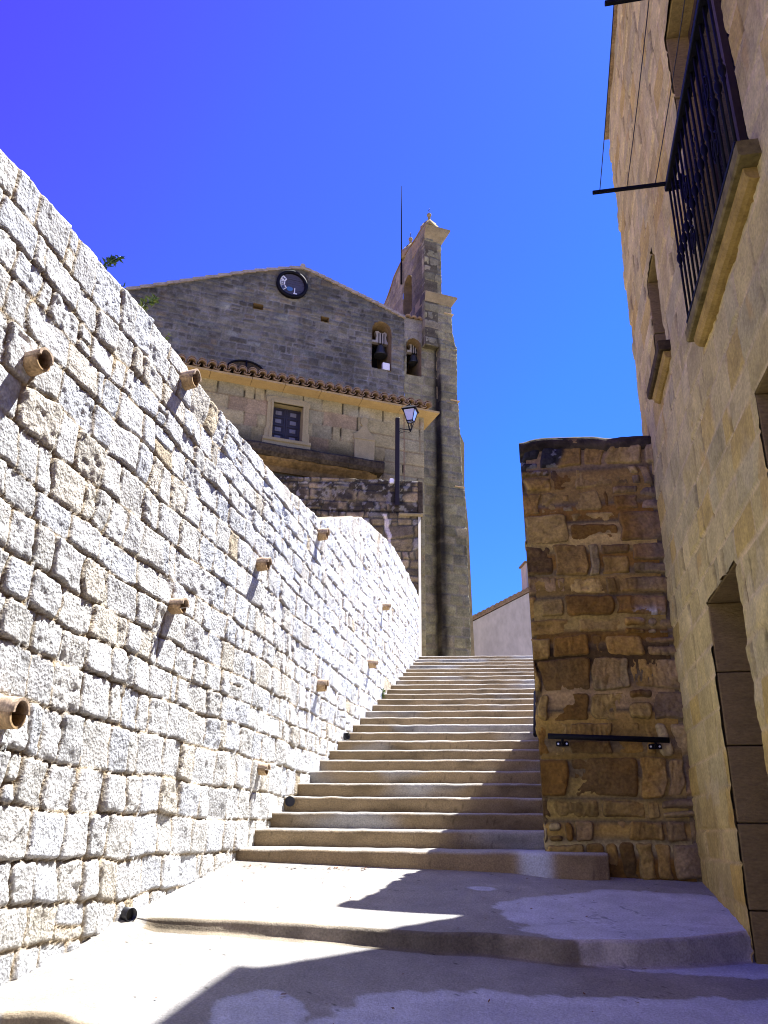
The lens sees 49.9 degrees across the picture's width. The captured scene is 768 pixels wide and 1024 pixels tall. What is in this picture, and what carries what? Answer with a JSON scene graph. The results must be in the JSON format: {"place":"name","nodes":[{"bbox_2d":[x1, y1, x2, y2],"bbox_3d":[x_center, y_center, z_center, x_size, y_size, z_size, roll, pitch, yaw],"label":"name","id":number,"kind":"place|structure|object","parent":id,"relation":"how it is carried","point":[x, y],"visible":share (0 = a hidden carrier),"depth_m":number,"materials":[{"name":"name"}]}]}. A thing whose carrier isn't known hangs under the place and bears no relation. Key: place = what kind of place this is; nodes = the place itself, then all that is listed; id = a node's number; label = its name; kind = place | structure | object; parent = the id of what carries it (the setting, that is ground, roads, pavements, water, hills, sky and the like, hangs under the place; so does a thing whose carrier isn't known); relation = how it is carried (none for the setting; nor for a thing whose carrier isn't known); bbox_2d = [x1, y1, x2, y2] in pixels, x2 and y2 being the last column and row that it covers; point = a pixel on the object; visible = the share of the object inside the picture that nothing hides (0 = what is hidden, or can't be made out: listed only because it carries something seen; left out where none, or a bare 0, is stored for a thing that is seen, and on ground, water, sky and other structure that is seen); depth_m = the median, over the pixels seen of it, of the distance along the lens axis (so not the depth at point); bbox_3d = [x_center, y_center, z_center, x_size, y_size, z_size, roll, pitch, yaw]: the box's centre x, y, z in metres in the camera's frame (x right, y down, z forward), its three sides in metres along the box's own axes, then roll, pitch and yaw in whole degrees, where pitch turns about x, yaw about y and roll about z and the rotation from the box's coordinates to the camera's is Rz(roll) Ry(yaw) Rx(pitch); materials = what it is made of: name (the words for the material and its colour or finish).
{"place":"outdoors","nodes":[
{"label":"outdoors","id":0,"kind":"place"},
{"bbox_2d":[0,0,642,614],"label":"sky","id":1,"kind":"structure","parent":0,"point":[178,139],"materials":[{"name":"blue"}]},
{"bbox_2d":[0,860,767,1023],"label":"pavement","id":2,"kind":"structure","parent":0,"point":[318,945],"depth_m":4.86,"materials":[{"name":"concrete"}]},
{"bbox_2d":[236,656,609,880],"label":"stone staircase","id":3,"kind":"structure","parent":2,"relation":"on","point":[432,762],"depth_m":9.01,"materials":[{"name":"stone"}]},
{"bbox_2d":[519,436,701,881],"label":"stone pier","id":4,"kind":"structure","parent":2,"relation":"on","point":[603,647],"depth_m":7.42,"materials":[{"name":"brown stone"}]},
{"bbox_2d":[533,691,536,736],"bbox_3d":[1.766,2.226,9.239,0.185,0.793,2.212,-3,-21,10],"label":"handrail","id":5,"kind":"object","parent":4,"relation":"attached to","point":[534,715],"visible":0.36,"depth_m":8.94,"materials":[{"name":"black metal"}]},
{"bbox_2d":[548,733,669,748],"bbox_3d":[1.926,1.972,7.103,1.013,0.137,0.102,-3,-21,10],"label":"handrail","id":6,"kind":"object","parent":4,"relation":"attached to","point":[654,740],"visible":1,"depth_m":7.07,"materials":[{"name":"black metal"}]},
{"bbox_2d":[605,0,767,964],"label":"stone house","id":7,"kind":"structure","parent":2,"relation":"on","point":[694,243],"depth_m":5.56,"materials":[{"name":"stone"}]},
{"bbox_2d":[592,0,684,194],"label":"clothes line","id":8,"kind":"object","parent":7,"relation":"attached to","point":[627,187],"visible":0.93,"depth_m":5.33,"materials":[{"name":"black metal"}]},
{"bbox_2d":[688,0,746,203],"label":"window frame","id":9,"kind":"structure","parent":7,"relation":"in","point":[738,120],"depth_m":5.16,"materials":[{"name":"brown wood"}]},
{"bbox_2d":[700,0,748,179],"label":"window pane","id":10,"kind":"structure","parent":7,"relation":"in","point":[708,15],"depth_m":5.51,"materials":[{"name":"black glass"}]},
{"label":"plaza","id":11,"kind":"structure","parent":0,"visible":0},
{"bbox_2d":[126,186,474,655],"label":"church","id":12,"kind":"structure","parent":11,"relation":"on","point":[297,380],"depth_m":26.84,"materials":[{"name":"stone"}]},
{"bbox_2d":[262,396,310,448],"bbox_3d":[-2.725,-2.529,23.340,1.378,1.586,0.120,8,-22,-19],"label":"window frame","id":13,"kind":"structure","parent":12,"relation":"in","point":[267,437],"depth_m":23.29,"materials":[{"name":"stone"}]},
{"bbox_2d":[372,331,387,359],"bbox_3d":[-0.122,-5.933,29.191,0.713,0.966,0.476,1,-21,0],"label":"church bell","id":14,"kind":"object","parent":12,"relation":"hanging from","point":[380,341],"visible":0.98,"depth_m":29.12,"materials":[{"name":"grey metal"}]},
{"bbox_2d":[382,362,389,370],"bbox_3d":[0.059,-4.985,28.507,0.260,0.326,0.130,8,-22,-19],"label":"floodlight box","id":15,"kind":"object","parent":12,"relation":"on","point":[385,366],"visible":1,"depth_m":28.45,"materials":[{"name":"white plastic"}]},
{"bbox_2d":[406,344,417,366],"bbox_3d":[1.053,-5.649,29.545,0.571,0.782,0.385,1,-21,0],"label":"church bell","id":16,"kind":"object","parent":12,"relation":"hanging from","point":[412,352],"visible":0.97,"depth_m":29.45,"materials":[{"name":"grey metal"}]},
{"bbox_2d":[276,475,422,655],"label":"terrace wall","id":17,"kind":"structure","parent":11,"relation":"on","point":[372,502],"depth_m":22.17,"materials":[{"name":"stone"}]},
{"bbox_2d":[395,404,418,506],"bbox_3d":[0.597,-1.606,22.511,0.671,2.984,0.410,-6,-22,16],"label":"street lamp","id":18,"kind":"object","parent":17,"relation":"attached to","point":[410,411],"visible":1,"depth_m":22.73,"materials":[{"name":"black metal"}]},
{"bbox_2d":[473,561,532,655],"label":"plastered house","id":19,"kind":"structure","parent":11,"relation":"on","point":[502,628],"depth_m":29.51,"materials":[{"name":"paint"}]},
{"label":"ground","id":20,"kind":"structure","parent":0,"visible":0},
{"bbox_2d":[0,149,419,985],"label":"retaining wall","id":21,"kind":"structure","parent":20,"relation":"on","point":[208,635],"depth_m":5.65,"materials":[{"name":"stone"}]},
{"bbox_2d":[100,254,124,269],"bbox_3d":[-2.102,-1.879,6.275,0.242,0.276,0.128,15,-25,-32],"label":"sprig","id":22,"kind":"object","parent":21,"relation":"on","point":[112,259],"visible":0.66,"depth_m":6.29,"materials":[{"name":"green plant"}]},
{"bbox_2d":[139,294,159,310],"bbox_3d":[-1.945,-1.688,6.749,0.234,0.269,0.123,17,-27,-37],"label":"sprig","id":23,"kind":"object","parent":21,"relation":"on","point":[152,301],"visible":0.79,"depth_m":6.76,"materials":[{"name":"green plant"}]}
]}

